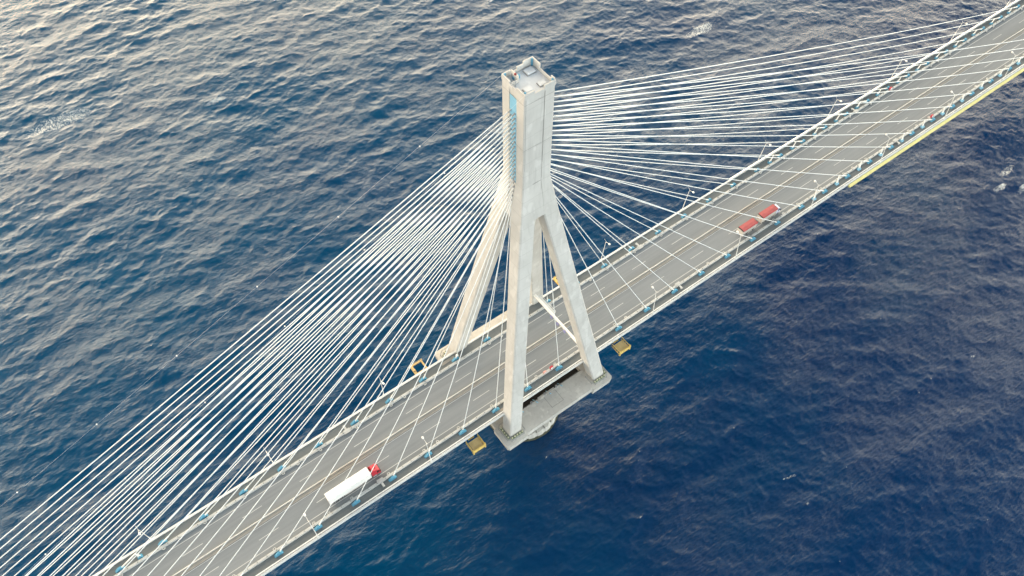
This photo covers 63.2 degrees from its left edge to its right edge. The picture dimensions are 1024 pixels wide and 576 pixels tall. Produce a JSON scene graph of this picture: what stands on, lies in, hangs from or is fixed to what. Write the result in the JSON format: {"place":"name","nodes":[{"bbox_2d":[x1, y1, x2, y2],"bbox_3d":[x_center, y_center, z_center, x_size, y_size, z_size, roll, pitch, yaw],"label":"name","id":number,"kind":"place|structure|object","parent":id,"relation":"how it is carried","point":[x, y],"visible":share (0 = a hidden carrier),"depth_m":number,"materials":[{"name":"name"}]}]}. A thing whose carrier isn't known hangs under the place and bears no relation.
{"place":"outdoors","nodes":[
{"label":"outdoors","id":0,"kind":"place"},
{"bbox_2d":[0,0,1023,575],"bbox_3d":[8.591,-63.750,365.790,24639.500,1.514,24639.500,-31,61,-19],"label":"water","id":1,"kind":"structure","parent":0,"point":[832,384],"depth_m":323.31,"materials":[{"name":"blue liquid"}]},
{"bbox_2d":[435,311,611,449],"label":"bridge pier","id":2,"kind":"structure","parent":1,"relation":"in","point":[539,418],"depth_m":263.63,"materials":[{"name":"concrete"}]},
{"bbox_2d":[498,422,524,441],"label":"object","id":3,"kind":"object","parent":2,"relation":"on","point":[514,436],"visible":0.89,"depth_m":255.12,"materials":[{"name":"grey metal"}]},
{"bbox_2d":[445,56,602,436],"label":"bridge tower","id":4,"kind":"structure","parent":2,"relation":"on","point":[530,95],"depth_m":208.47,"materials":[{"name":"concrete"}]},
{"bbox_2d":[0,109,510,539],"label":"stay cable","id":5,"kind":"object","parent":4,"relation":"attached to","point":[508,111],"visible":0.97,"depth_m":175.56,"materials":[{"name":"white metal"}]},
{"bbox_2d":[0,114,511,548],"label":"stay cable","id":6,"kind":"object","parent":4,"relation":"attached to","point":[508,116],"visible":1,"depth_m":177.45,"materials":[{"name":"white metal"}]},
{"bbox_2d":[0,118,511,557],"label":"stay cable","id":7,"kind":"object","parent":4,"relation":"attached to","point":[509,120],"visible":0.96,"depth_m":179.45,"materials":[{"name":"white metal"}]},
{"bbox_2d":[0,123,511,567],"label":"stay cable","id":8,"kind":"object","parent":4,"relation":"attached to","point":[510,124],"visible":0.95,"depth_m":181.69,"materials":[{"name":"white metal"}]},
{"bbox_2d":[2,128,510,575],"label":"stay cable","id":9,"kind":"object","parent":4,"relation":"attached to","point":[239,368],"visible":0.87,"depth_m":184.19,"materials":[{"name":"white metal"}]},
{"bbox_2d":[14,104,515,575],"bbox_3d":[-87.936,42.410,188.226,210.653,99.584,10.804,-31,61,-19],"label":"stay cable","id":10,"kind":"object","parent":4,"relation":"attached to","point":[254,363],"visible":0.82,"depth_m":185.97,"materials":[{"name":"white metal"}]},
{"bbox_2d":[27,138,511,575],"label":"stay cable","id":11,"kind":"object","parent":4,"relation":"attached to","point":[262,364],"visible":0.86,"depth_m":188.21,"materials":[{"name":"white metal"}]},
{"bbox_2d":[25,113,515,575],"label":"stay cable","id":12,"kind":"object","parent":4,"relation":"attached to","point":[269,346],"visible":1,"depth_m":172.74,"materials":[{"name":"white metal"}]},
{"bbox_2d":[40,142,511,575],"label":"stay cable","id":13,"kind":"object","parent":4,"relation":"attached to","point":[264,370],"visible":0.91,"depth_m":190.86,"materials":[{"name":"white metal"}]},
{"bbox_2d":[37,117,515,575],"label":"stay cable","id":14,"kind":"object","parent":4,"relation":"attached to","point":[513,119],"visible":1,"depth_m":174.42,"materials":[{"name":"white metal"}]},
{"bbox_2d":[53,147,511,575],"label":"stay cable","id":15,"kind":"object","parent":4,"relation":"attached to","point":[275,368],"visible":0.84,"depth_m":193.10,"materials":[{"name":"white metal"}]},
{"bbox_2d":[50,122,515,575],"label":"stay cable","id":16,"kind":"object","parent":4,"relation":"attached to","point":[513,124],"visible":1,"depth_m":176.28,"materials":[{"name":"white metal"}]},
{"bbox_2d":[62,127,514,575],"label":"stay cable","id":17,"kind":"object","parent":4,"relation":"attached to","point":[513,129],"visible":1,"depth_m":178.15,"materials":[{"name":"white metal"}]},
{"bbox_2d":[67,151,511,575],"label":"stay cable","id":18,"kind":"object","parent":4,"relation":"attached to","point":[282,371],"visible":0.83,"depth_m":196.01,"materials":[{"name":"white metal"}]},
{"bbox_2d":[75,132,514,575],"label":"stay cable","id":19,"kind":"object","parent":4,"relation":"attached to","point":[280,370],"visible":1,"depth_m":180.24,"materials":[{"name":"white metal"}]},
{"bbox_2d":[81,156,510,575],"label":"stay cable","id":20,"kind":"object","parent":4,"relation":"attached to","point":[295,367],"visible":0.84,"depth_m":198.55,"materials":[{"name":"white metal"}]},
{"bbox_2d":[89,136,514,575],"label":"stay cable","id":21,"kind":"object","parent":4,"relation":"attached to","point":[513,138],"visible":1,"depth_m":181.96,"materials":[{"name":"white metal"}]},
{"bbox_2d":[97,160,511,575],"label":"stay cable","id":22,"kind":"object","parent":4,"relation":"attached to","point":[298,374],"visible":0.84,"depth_m":203.50,"materials":[{"name":"white metal"}]},
{"bbox_2d":[103,141,514,575],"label":"stay cable","id":23,"kind":"object","parent":4,"relation":"attached to","point":[310,358],"visible":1,"depth_m":184.01,"materials":[{"name":"white metal"}]},
{"bbox_2d":[115,164,511,573],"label":"stay cable","id":24,"kind":"object","parent":4,"relation":"attached to","point":[118,569],"visible":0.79,"depth_m":206.70,"materials":[{"name":"white metal"}]},
{"bbox_2d":[117,145,514,575],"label":"stay cable","id":25,"kind":"object","parent":4,"relation":"attached to","point":[319,358],"visible":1,"depth_m":186.07,"materials":[{"name":"white metal"}]},
{"bbox_2d":[132,150,514,575],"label":"stay cable","id":26,"kind":"object","parent":4,"relation":"attached to","point":[326,361],"visible":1,"depth_m":188.35,"materials":[{"name":"white metal"}]},
{"bbox_2d":[147,154,514,575],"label":"stay cable","id":27,"kind":"object","parent":4,"relation":"attached to","point":[335,361],"visible":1,"depth_m":190.55,"materials":[{"name":"white metal"}]},
{"bbox_2d":[158,169,509,545],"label":"stay cable","id":28,"kind":"object","parent":4,"relation":"attached to","point":[161,541],"visible":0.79,"depth_m":209.21,"materials":[{"name":"white metal"}]},
{"bbox_2d":[164,158,514,575],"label":"stay cable","id":29,"kind":"object","parent":4,"relation":"attached to","point":[343,363],"visible":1,"depth_m":192.93,"materials":[{"name":"white metal"}]},
{"bbox_2d":[181,163,514,575],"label":"stay cable","id":30,"kind":"object","parent":4,"relation":"attached to","point":[352,365],"visible":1,"depth_m":195.55,"materials":[{"name":"white metal"}]},
{"bbox_2d":[199,172,510,520],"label":"stay cable","id":31,"kind":"object","parent":4,"relation":"attached to","point":[203,516],"visible":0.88,"depth_m":213.09,"materials":[{"name":"white metal"}]},
{"bbox_2d":[200,167,514,575],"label":"stay cable","id":32,"kind":"object","parent":4,"relation":"attached to","point":[362,366],"visible":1,"depth_m":198.15,"materials":[{"name":"white metal"}]},
{"bbox_2d":[219,171,514,575],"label":"stay cable","id":33,"kind":"object","parent":4,"relation":"attached to","point":[372,367],"visible":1,"depth_m":201.06,"materials":[{"name":"white metal"}]},
{"bbox_2d":[239,176,510,495],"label":"stay cable","id":34,"kind":"object","parent":4,"relation":"attached to","point":[243,491],"visible":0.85,"depth_m":216.23,"materials":[{"name":"white metal"}]},
{"bbox_2d":[240,175,514,575],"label":"stay cable","id":35,"kind":"object","parent":4,"relation":"attached to","point":[381,371],"visible":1,"depth_m":204.45,"materials":[{"name":"white metal"}]},
{"bbox_2d":[277,181,510,471],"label":"stay cable","id":36,"kind":"object","parent":4,"relation":"attached to","point":[281,467],"visible":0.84,"depth_m":213.70,"materials":[{"name":"white metal"}]},
{"bbox_2d":[274,179,514,557],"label":"stay cable","id":37,"kind":"object","parent":4,"relation":"attached to","point":[278,553],"visible":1,"depth_m":208.46,"materials":[{"name":"white metal"}]},
{"bbox_2d":[315,185,509,448],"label":"stay cable","id":38,"kind":"object","parent":4,"relation":"attached to","point":[320,443],"visible":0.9,"depth_m":219.79,"materials":[{"name":"white metal"}]},
{"bbox_2d":[314,185,514,531],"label":"stay cable","id":39,"kind":"object","parent":4,"relation":"attached to","point":[317,527],"visible":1,"depth_m":211.39,"materials":[{"name":"white metal"}]},
{"bbox_2d":[350,191,508,425],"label":"stay cable","id":40,"kind":"object","parent":4,"relation":"attached to","point":[353,422],"visible":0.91,"depth_m":224.53,"materials":[{"name":"white metal"}]},
{"bbox_2d":[351,189,513,505],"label":"stay cable","id":41,"kind":"object","parent":4,"relation":"attached to","point":[356,501],"visible":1,"depth_m":213.72,"materials":[{"name":"white metal"}]},
{"bbox_2d":[385,195,507,403],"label":"stay cable","id":42,"kind":"object","parent":4,"relation":"attached to","point":[388,400],"visible":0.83,"depth_m":227.24,"materials":[{"name":"white metal"}]},
{"bbox_2d":[388,194,512,481],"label":"stay cable","id":43,"kind":"object","parent":4,"relation":"attached to","point":[393,477],"visible":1,"depth_m":216.19,"materials":[{"name":"white metal"}]},
{"bbox_2d":[419,202,506,382],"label":"stay cable","id":44,"kind":"object","parent":4,"relation":"attached to","point":[422,379],"visible":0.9,"depth_m":232.62,"materials":[{"name":"white metal"}]},
{"bbox_2d":[424,199,511,458],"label":"stay cable","id":45,"kind":"object","parent":4,"relation":"attached to","point":[426,455],"visible":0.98,"depth_m":219.97,"materials":[{"name":"white metal"}]},
{"bbox_2d":[451,211,504,361],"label":"stay cable","id":46,"kind":"object","parent":4,"relation":"attached to","point":[454,359],"visible":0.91,"depth_m":232.31,"materials":[{"name":"white metal"}]},
{"bbox_2d":[458,208,510,434],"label":"stay cable","id":47,"kind":"object","parent":4,"relation":"attached to","point":[462,431],"visible":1,"depth_m":221.93,"materials":[{"name":"white metal"}]},
{"bbox_2d":[483,212,506,342],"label":"stay cable","id":48,"kind":"object","parent":4,"relation":"attached to","point":[487,338],"visible":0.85,"depth_m":239.31,"materials":[{"name":"white metal"}]},
{"bbox_2d":[491,216,510,412],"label":"stay cable","id":49,"kind":"object","parent":4,"relation":"attached to","point":[495,409],"visible":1,"depth_m":226.19,"materials":[{"name":"white metal"}]},
{"bbox_2d":[534,294,577,346],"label":"sign gantry","id":50,"kind":"object","parent":4,"relation":"attached to","point":[545,305],"visible":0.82,"depth_m":261.30,"materials":[{"name":"white metal"}]},
{"bbox_2d":[549,255,562,370],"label":"stay cable","id":51,"kind":"object","parent":4,"relation":"attached to","point":[558,367],"visible":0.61,"depth_m":243.12,"materials":[{"name":"white metal"}]},
{"bbox_2d":[93,0,1023,575],"bbox_3d":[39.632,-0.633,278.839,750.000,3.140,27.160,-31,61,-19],"label":"bridge deck","id":52,"kind":"structure","parent":4,"relation":"attached to","point":[331,434],"depth_m":266.08,"materials":[{"name":"concrete"}]},
{"bbox_2d":[465,433,485,454],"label":"maintenance gantry","id":53,"kind":"object","parent":52,"relation":"attached to","point":[477,444],"visible":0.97,"depth_m":249.77,"materials":[{"name":"yellow metal"}]},
{"bbox_2d":[94,0,1020,575],"bbox_3d":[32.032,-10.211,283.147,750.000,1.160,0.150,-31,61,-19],"label":"parapet railing","id":54,"kind":"object","parent":52,"relation":"on","point":[544,296],"visible":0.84,"depth_m":267.95,"materials":[{"name":"white metal"}]},
{"bbox_2d":[114,5,1023,575],"bbox_3d":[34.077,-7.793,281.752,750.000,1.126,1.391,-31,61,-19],"label":"crash barrier","id":55,"kind":"object","parent":52,"relation":"on","point":[206,519],"visible":0.91,"depth_m":266.02,"materials":[{"name":"metal"}]},
{"bbox_2d":[123,7,1023,575],"bbox_3d":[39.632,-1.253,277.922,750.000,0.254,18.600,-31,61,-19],"label":"road","id":56,"kind":"structure","parent":52,"relation":"on","point":[483,395],"depth_m":268.76,"materials":[{"name":"grey asphalt"}]},
{"bbox_2d":[324,463,380,504],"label":"articulated truck","id":57,"kind":"object","parent":56,"relation":"on","point":[355,481],"visible":0.94,"depth_m":235.54,"materials":[{"name":"white metal"}]},
{"bbox_2d":[173,28,1023,575],"bbox_3d":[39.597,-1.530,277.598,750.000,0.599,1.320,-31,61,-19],"label":"median barrier","id":58,"kind":"object","parent":56,"relation":"on","point":[473,384],"visible":1,"depth_m":267.76,"materials":[{"name":"grey concrete"}]},
{"bbox_2d":[737,204,780,235],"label":"drawbar truck","id":59,"kind":"object","parent":56,"relation":"on","point":[751,223],"visible":0.95,"depth_m":289.38,"materials":[{"name":"metal"}]},
{"bbox_2d":[611,337,630,355],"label":"maintenance gantry","id":60,"kind":"object","parent":52,"relation":"attached to","point":[621,346],"visible":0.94,"depth_m":268.71,"materials":[{"name":"yellow metal"}]},
{"bbox_2d":[232,53,1023,575],"bbox_3d":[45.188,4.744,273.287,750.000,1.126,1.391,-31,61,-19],"label":"crash barrier","id":61,"kind":"object","parent":52,"relation":"on","point":[314,523],"visible":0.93,"depth_m":266.44,"materials":[{"name":"metal"}]},
{"bbox_2d":[256,64,1023,575],"bbox_3d":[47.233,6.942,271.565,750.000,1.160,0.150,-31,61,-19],"label":"parapet railing","id":62,"kind":"object","parent":52,"relation":"on","point":[550,380],"visible":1,"depth_m":260.27,"materials":[{"name":"white metal"}]},
{"bbox_2d":[729,0,1017,178],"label":"edge fairing","id":63,"kind":"object","parent":52,"relation":"attached to","point":[870,91],"visible":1,"depth_m":327.88,"materials":[{"name":"white metal"}]},
{"bbox_2d":[848,68,1023,187],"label":"edge fairing","id":64,"kind":"object","parent":52,"relation":"attached to","point":[932,130],"visible":1,"depth_m":318.08,"materials":[{"name":"yellow paint"}]},
{"bbox_2d":[561,218,622,331],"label":"stay cable","id":65,"kind":"object","parent":4,"relation":"attached to","point":[618,328],"visible":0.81,"depth_m":242.15,"materials":[{"name":"white metal"}]},
{"bbox_2d":[556,197,650,311],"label":"stay cable","id":66,"kind":"object","parent":4,"relation":"attached to","point":[646,309],"visible":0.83,"depth_m":239.46,"materials":[{"name":"white metal"}]},
{"bbox_2d":[551,176,661,234],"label":"stay cable","id":67,"kind":"object","parent":4,"relation":"attached to","point":[657,232],"visible":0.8,"depth_m":243.32,"materials":[{"name":"white metal"}]},
{"bbox_2d":[553,186,677,293],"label":"stay cable","id":68,"kind":"object","parent":4,"relation":"attached to","point":[674,291],"visible":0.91,"depth_m":236.49,"materials":[{"name":"white metal"}]},
{"bbox_2d":[550,170,686,218],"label":"stay cable","id":69,"kind":"object","parent":4,"relation":"attached to","point":[682,216],"visible":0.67,"depth_m":236.33,"materials":[{"name":"white metal"}]},
{"bbox_2d":[551,179,704,275],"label":"stay cable","id":70,"kind":"object","parent":4,"relation":"attached to","point":[701,273],"visible":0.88,"depth_m":235.18,"materials":[{"name":"white metal"}]},
{"bbox_2d":[551,164,711,202],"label":"stay cable","id":71,"kind":"object","parent":4,"relation":"attached to","point":[708,200],"visible":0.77,"depth_m":249.84,"materials":[{"name":"white metal"}]},
{"bbox_2d":[550,173,730,258],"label":"stay cable","id":72,"kind":"object","parent":4,"relation":"attached to","point":[727,256],"visible":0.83,"depth_m":235.05,"materials":[{"name":"white metal"}]},
{"bbox_2d":[551,159,736,186],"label":"stay cable","id":73,"kind":"object","parent":4,"relation":"attached to","point":[733,184],"visible":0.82,"depth_m":245.25,"materials":[{"name":"white metal"}]},
{"bbox_2d":[550,168,755,241],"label":"stay cable","id":74,"kind":"object","parent":4,"relation":"attached to","point":[752,239],"visible":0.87,"depth_m":234.50,"materials":[{"name":"white metal"}]},
{"bbox_2d":[564,155,758,172],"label":"stay cable","id":75,"kind":"object","parent":4,"relation":"attached to","point":[756,170],"visible":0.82,"depth_m":242.29,"materials":[{"name":"white metal"}]},
{"bbox_2d":[551,163,780,224],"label":"stay cable","id":76,"kind":"object","parent":4,"relation":"attached to","point":[777,222],"visible":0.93,"depth_m":234.59,"materials":[{"name":"white metal"}]},
{"bbox_2d":[557,149,782,157],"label":"stay cable","id":77,"kind":"object","parent":4,"relation":"attached to","point":[780,155],"visible":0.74,"depth_m":236.69,"materials":[{"name":"white metal"}]},
{"bbox_2d":[551,158,804,208],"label":"stay cable","id":78,"kind":"object","parent":4,"relation":"attached to","point":[801,206],"visible":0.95,"depth_m":231.75,"materials":[{"name":"white metal"}]},
{"bbox_2d":[555,139,805,144],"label":"stay cable","id":79,"kind":"object","parent":4,"relation":"attached to","point":[803,141],"visible":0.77,"depth_m":232.01,"materials":[{"name":"white metal"}]},
{"bbox_2d":[551,154,827,193],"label":"stay cable","id":80,"kind":"object","parent":4,"relation":"attached to","point":[824,191],"visible":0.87,"depth_m":232.55,"materials":[{"name":"white metal"}]},
{"bbox_2d":[555,125,827,139],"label":"stay cable","id":81,"kind":"object","parent":4,"relation":"attached to","point":[824,127],"visible":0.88,"depth_m":243.69,"materials":[{"name":"white metal"}]},
{"bbox_2d":[551,149,849,178],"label":"stay cable","id":82,"kind":"object","parent":4,"relation":"attached to","point":[846,176],"visible":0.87,"depth_m":233.24,"materials":[{"name":"white metal"}]},
{"bbox_2d":[559,112,847,134],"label":"stay cable","id":83,"kind":"object","parent":4,"relation":"attached to","point":[700,126],"visible":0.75,"depth_m":242.02,"materials":[{"name":"white metal"}]},
{"bbox_2d":[552,144,871,163],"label":"stay cable","id":84,"kind":"object","parent":4,"relation":"attached to","point":[869,161],"visible":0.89,"depth_m":231.25,"materials":[{"name":"white metal"}]},
{"bbox_2d":[561,99,869,129],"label":"stay cable","id":85,"kind":"object","parent":4,"relation":"attached to","point":[867,100],"visible":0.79,"depth_m":237.13,"materials":[{"name":"white metal"}]},
{"bbox_2d":[552,140,893,149],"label":"stay cable","id":86,"kind":"object","parent":4,"relation":"attached to","point":[890,147],"visible":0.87,"depth_m":225.99,"materials":[{"name":"white metal"}]},
{"bbox_2d":[562,86,889,124],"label":"stay cable","id":87,"kind":"object","parent":4,"relation":"attached to","point":[887,88],"visible":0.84,"depth_m":237.33,"materials":[{"name":"white metal"}]},
{"bbox_2d":[554,73,910,120],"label":"stay cable","id":88,"kind":"object","parent":4,"relation":"attached to","point":[907,75],"visible":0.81,"depth_m":237.46,"materials":[{"name":"white metal"}]},
{"bbox_2d":[552,131,914,136],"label":"stay cable","id":89,"kind":"object","parent":4,"relation":"attached to","point":[911,133],"visible":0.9,"depth_m":229.70,"materials":[{"name":"white metal"}]},
{"bbox_2d":[556,62,929,115],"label":"stay cable","id":90,"kind":"object","parent":4,"relation":"attached to","point":[926,63],"visible":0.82,"depth_m":237.31,"materials":[{"name":"white metal"}]},
{"bbox_2d":[552,117,935,130],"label":"stay cable","id":91,"kind":"object","parent":4,"relation":"attached to","point":[932,119],"visible":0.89,"depth_m":231.56,"materials":[{"name":"white metal"}]},
{"bbox_2d":[557,49,948,110],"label":"stay cable","id":92,"kind":"object","parent":4,"relation":"attached to","point":[743,85],"visible":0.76,"depth_m":234.70,"materials":[{"name":"white metal"}]},
{"bbox_2d":[553,104,954,125],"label":"stay cable","id":93,"kind":"object","parent":4,"relation":"attached to","point":[952,106],"visible":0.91,"depth_m":229.97,"materials":[{"name":"white metal"}]},
{"bbox_2d":[558,38,966,105],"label":"stay cable","id":94,"kind":"object","parent":4,"relation":"attached to","point":[964,39],"visible":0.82,"depth_m":234.77,"materials":[{"name":"white metal"}]},
{"bbox_2d":[553,91,974,121],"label":"stay cable","id":95,"kind":"object","parent":4,"relation":"attached to","point":[972,93],"visible":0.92,"depth_m":230.70,"materials":[{"name":"white metal"}]},
{"bbox_2d":[559,26,984,100],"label":"stay cable","id":96,"kind":"object","parent":4,"relation":"attached to","point":[982,28],"visible":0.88,"depth_m":237.92,"materials":[{"name":"white metal"}]},
{"bbox_2d":[553,79,993,116],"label":"stay cable","id":97,"kind":"object","parent":4,"relation":"attached to","point":[991,80],"visible":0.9,"depth_m":230.83,"materials":[{"name":"white metal"}]},
{"bbox_2d":[560,15,1002,95],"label":"stay cable","id":98,"kind":"object","parent":4,"relation":"attached to","point":[1000,17],"visible":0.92,"depth_m":233.38,"materials":[{"name":"white metal"}]},
{"bbox_2d":[553,66,1011,111],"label":"stay cable","id":99,"kind":"object","parent":4,"relation":"attached to","point":[1010,68],"visible":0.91,"depth_m":228.28,"materials":[{"name":"white metal"}]},
{"bbox_2d":[555,5,1019,91],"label":"stay cable","id":100,"kind":"object","parent":4,"relation":"attached to","point":[1017,6],"visible":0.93,"depth_m":230.22,"materials":[{"name":"white metal"}]},
{"bbox_2d":[554,48,1022,101],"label":"stay cable","id":101,"kind":"object","parent":4,"relation":"attached to","point":[764,80],"visible":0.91,"depth_m":223.76,"materials":[{"name":"white metal"}]},
{"bbox_2d":[554,39,1023,96],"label":"stay cable","id":102,"kind":"object","parent":4,"relation":"attached to","point":[768,73],"visible":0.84,"depth_m":221.34,"materials":[{"name":"white metal"}]},
{"bbox_2d":[554,57,1023,106],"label":"stay cable","id":103,"kind":"object","parent":4,"relation":"attached to","point":[768,87],"visible":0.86,"depth_m":226.69,"materials":[{"name":"white metal"}]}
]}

